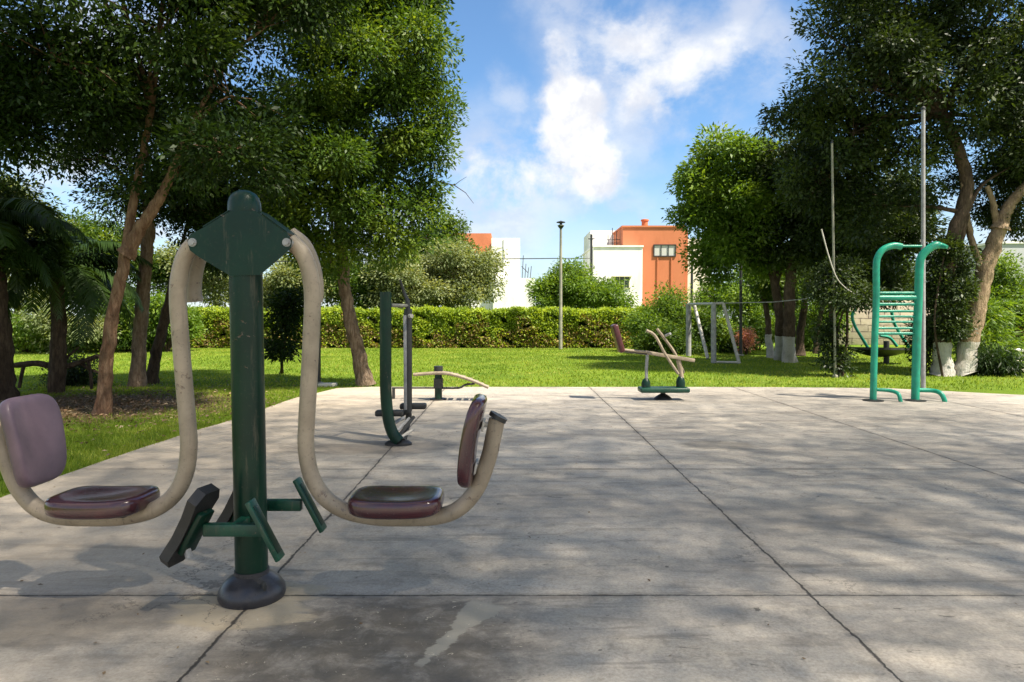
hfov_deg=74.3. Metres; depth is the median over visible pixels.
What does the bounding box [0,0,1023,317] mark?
sky
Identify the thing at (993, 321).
garden plant
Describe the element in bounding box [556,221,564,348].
lamp post
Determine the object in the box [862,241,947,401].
exercise ladder
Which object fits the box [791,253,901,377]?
tree
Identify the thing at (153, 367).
shade tree
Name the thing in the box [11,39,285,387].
shade tree
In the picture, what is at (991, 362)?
garden plant
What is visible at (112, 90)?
shade tree
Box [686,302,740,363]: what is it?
goal frame
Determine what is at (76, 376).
shrub
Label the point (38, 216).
palm tree
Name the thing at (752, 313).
shrub
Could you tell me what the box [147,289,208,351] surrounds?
shrub
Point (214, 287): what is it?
background tree
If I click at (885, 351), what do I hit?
playground rocker
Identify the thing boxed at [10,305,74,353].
shrub
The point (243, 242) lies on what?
leg press
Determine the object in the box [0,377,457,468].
leaf litter
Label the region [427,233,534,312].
apartment house
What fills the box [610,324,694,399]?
rowing machine
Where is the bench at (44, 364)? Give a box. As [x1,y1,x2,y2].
[14,347,98,388]
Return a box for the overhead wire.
[276,258,591,261]
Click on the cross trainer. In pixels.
(387, 413)
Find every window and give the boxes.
[614,277,629,288]
[653,244,675,256]
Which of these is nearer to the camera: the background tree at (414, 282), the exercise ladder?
the exercise ladder
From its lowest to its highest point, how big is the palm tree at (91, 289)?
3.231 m
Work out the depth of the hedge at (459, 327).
30.62 m
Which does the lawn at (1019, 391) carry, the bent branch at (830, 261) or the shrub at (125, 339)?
the shrub at (125, 339)
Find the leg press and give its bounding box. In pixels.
[0,190,506,609]
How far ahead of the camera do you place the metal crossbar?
20.04 m
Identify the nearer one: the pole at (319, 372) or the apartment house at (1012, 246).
the pole at (319, 372)
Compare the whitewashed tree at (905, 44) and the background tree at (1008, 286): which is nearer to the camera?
the whitewashed tree at (905, 44)
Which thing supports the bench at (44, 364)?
on the lawn at (1019, 391)
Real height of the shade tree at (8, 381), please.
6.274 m
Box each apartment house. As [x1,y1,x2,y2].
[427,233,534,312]
[582,219,706,307]
[926,241,1023,283]
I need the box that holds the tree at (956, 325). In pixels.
[906,230,989,376]
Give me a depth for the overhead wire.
38.10 m
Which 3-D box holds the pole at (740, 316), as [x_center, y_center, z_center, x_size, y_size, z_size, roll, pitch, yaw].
[8.449,-1.413,24.856,0.260,3.933,0.253,0,2,0]
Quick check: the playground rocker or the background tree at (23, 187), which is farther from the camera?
the background tree at (23, 187)
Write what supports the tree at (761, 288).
on the lawn at (1019, 391)
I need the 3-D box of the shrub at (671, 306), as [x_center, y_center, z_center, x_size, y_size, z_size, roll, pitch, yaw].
[6.314,-0.930,27.616,4.126,3.206,2.841,0,2,0]
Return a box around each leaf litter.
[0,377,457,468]
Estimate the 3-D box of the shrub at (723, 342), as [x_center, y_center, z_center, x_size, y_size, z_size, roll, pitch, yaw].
[8.343,-0.440,27.199,3.387,2.386,2.473,0,2,0]
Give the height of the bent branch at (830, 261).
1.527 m
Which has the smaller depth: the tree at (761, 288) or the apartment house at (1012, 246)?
the tree at (761, 288)
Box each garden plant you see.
[902,314,935,373]
[951,292,1023,366]
[952,340,1023,377]
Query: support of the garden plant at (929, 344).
on the lawn at (1019, 391)
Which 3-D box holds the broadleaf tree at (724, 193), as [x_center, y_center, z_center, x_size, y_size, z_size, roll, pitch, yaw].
[7.010,-3.042,21.846,4.466,7.712,4.095,0,2,0]
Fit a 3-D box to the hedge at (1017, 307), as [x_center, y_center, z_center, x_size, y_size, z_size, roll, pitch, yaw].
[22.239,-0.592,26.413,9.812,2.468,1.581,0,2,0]
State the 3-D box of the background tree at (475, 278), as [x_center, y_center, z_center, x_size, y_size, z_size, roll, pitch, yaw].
[-3.997,-2.582,35.001,7.863,5.497,5.834,0,2,0]
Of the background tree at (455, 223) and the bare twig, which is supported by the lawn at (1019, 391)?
the background tree at (455, 223)
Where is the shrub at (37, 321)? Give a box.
[12,303,126,353]
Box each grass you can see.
[0,385,341,497]
[14,347,1023,389]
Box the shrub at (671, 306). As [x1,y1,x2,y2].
[617,280,716,348]
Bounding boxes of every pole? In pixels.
[317,257,322,384]
[588,234,594,281]
[690,249,692,306]
[739,263,743,355]
[831,140,837,377]
[921,106,925,387]
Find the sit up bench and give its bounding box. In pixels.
[392,366,488,400]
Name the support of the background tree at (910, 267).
on the lawn at (1019, 391)
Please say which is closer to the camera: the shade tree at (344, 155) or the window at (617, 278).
the shade tree at (344, 155)
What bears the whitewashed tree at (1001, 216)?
on the lawn at (1019, 391)
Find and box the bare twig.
[433,177,471,200]
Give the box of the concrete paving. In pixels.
[0,387,1023,681]
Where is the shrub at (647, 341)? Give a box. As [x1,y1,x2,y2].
[625,316,710,355]
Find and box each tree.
[0,0,366,415]
[0,149,101,401]
[0,197,90,320]
[1,171,82,345]
[1,229,153,393]
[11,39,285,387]
[42,206,173,312]
[146,180,243,383]
[150,240,228,308]
[215,0,469,386]
[263,254,339,308]
[323,254,405,308]
[358,256,455,309]
[369,234,509,308]
[398,207,480,277]
[524,256,638,308]
[661,121,801,360]
[683,265,808,317]
[739,125,951,362]
[740,269,810,357]
[754,0,1023,376]
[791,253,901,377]
[795,262,815,355]
[812,305,823,353]
[895,254,914,294]
[906,230,989,376]
[928,41,1023,376]
[967,249,1023,300]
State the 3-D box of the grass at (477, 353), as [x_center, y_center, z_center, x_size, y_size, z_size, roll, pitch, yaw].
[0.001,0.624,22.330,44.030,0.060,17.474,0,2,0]
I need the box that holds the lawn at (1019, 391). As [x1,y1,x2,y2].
[0,318,1023,495]
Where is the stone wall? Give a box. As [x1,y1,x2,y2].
[839,300,930,344]
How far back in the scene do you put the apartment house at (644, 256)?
60.19 m
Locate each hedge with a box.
[166,303,701,347]
[952,298,1023,352]
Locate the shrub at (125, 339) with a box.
[67,294,167,352]
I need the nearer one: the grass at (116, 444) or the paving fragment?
the grass at (116, 444)
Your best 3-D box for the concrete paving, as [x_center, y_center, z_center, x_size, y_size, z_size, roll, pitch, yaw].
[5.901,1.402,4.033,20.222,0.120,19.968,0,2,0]
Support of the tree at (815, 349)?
on the lawn at (1019, 391)
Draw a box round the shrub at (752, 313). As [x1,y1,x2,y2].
[717,282,774,349]
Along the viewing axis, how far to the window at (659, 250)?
60.20 m
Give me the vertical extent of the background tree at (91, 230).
6.794 m
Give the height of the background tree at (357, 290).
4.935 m
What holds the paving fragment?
on the lawn at (1019, 391)
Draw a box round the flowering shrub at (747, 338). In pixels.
[735,327,759,354]
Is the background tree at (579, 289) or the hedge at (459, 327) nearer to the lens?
the hedge at (459, 327)
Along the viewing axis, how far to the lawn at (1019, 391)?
16.68 m
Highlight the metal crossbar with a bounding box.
[725,298,812,303]
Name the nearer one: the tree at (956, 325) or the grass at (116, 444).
the grass at (116, 444)
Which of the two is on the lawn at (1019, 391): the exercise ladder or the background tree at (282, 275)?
the background tree at (282, 275)
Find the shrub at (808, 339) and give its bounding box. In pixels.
[774,296,855,350]
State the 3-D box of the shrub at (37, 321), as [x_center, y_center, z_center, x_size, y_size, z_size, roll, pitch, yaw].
[-17.230,-0.335,26.872,4.158,2.473,4.043,0,2,0]
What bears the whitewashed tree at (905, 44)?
on the lawn at (1019, 391)
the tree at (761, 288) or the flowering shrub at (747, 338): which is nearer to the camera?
the tree at (761, 288)
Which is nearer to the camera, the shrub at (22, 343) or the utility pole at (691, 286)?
the shrub at (22, 343)
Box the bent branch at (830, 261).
[821,229,854,293]
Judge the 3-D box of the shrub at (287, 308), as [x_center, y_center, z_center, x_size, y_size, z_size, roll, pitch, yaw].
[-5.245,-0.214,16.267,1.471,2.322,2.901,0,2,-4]
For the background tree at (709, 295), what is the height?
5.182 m
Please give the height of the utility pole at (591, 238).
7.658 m
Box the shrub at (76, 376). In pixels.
[33,351,98,386]
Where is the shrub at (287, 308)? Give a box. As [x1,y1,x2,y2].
[263,282,303,372]
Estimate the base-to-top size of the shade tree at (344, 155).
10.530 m
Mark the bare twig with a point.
(455, 186)
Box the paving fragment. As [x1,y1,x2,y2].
[318,383,337,386]
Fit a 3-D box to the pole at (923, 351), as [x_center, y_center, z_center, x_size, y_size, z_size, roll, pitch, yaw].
[8.193,-1.805,13.381,0.265,5.623,0.193,-1,2,-23]
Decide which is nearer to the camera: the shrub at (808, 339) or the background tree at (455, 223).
the shrub at (808, 339)
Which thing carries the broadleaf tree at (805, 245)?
on the lawn at (1019, 391)
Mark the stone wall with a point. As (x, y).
(863, 321)
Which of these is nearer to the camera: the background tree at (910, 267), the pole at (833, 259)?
the pole at (833, 259)
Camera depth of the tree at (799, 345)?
24.78 m
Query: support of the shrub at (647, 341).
on the lawn at (1019, 391)
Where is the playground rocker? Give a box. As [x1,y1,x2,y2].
[851,311,910,363]
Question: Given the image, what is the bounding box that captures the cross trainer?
[375,279,426,445]
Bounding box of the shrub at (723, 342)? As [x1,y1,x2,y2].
[681,300,764,353]

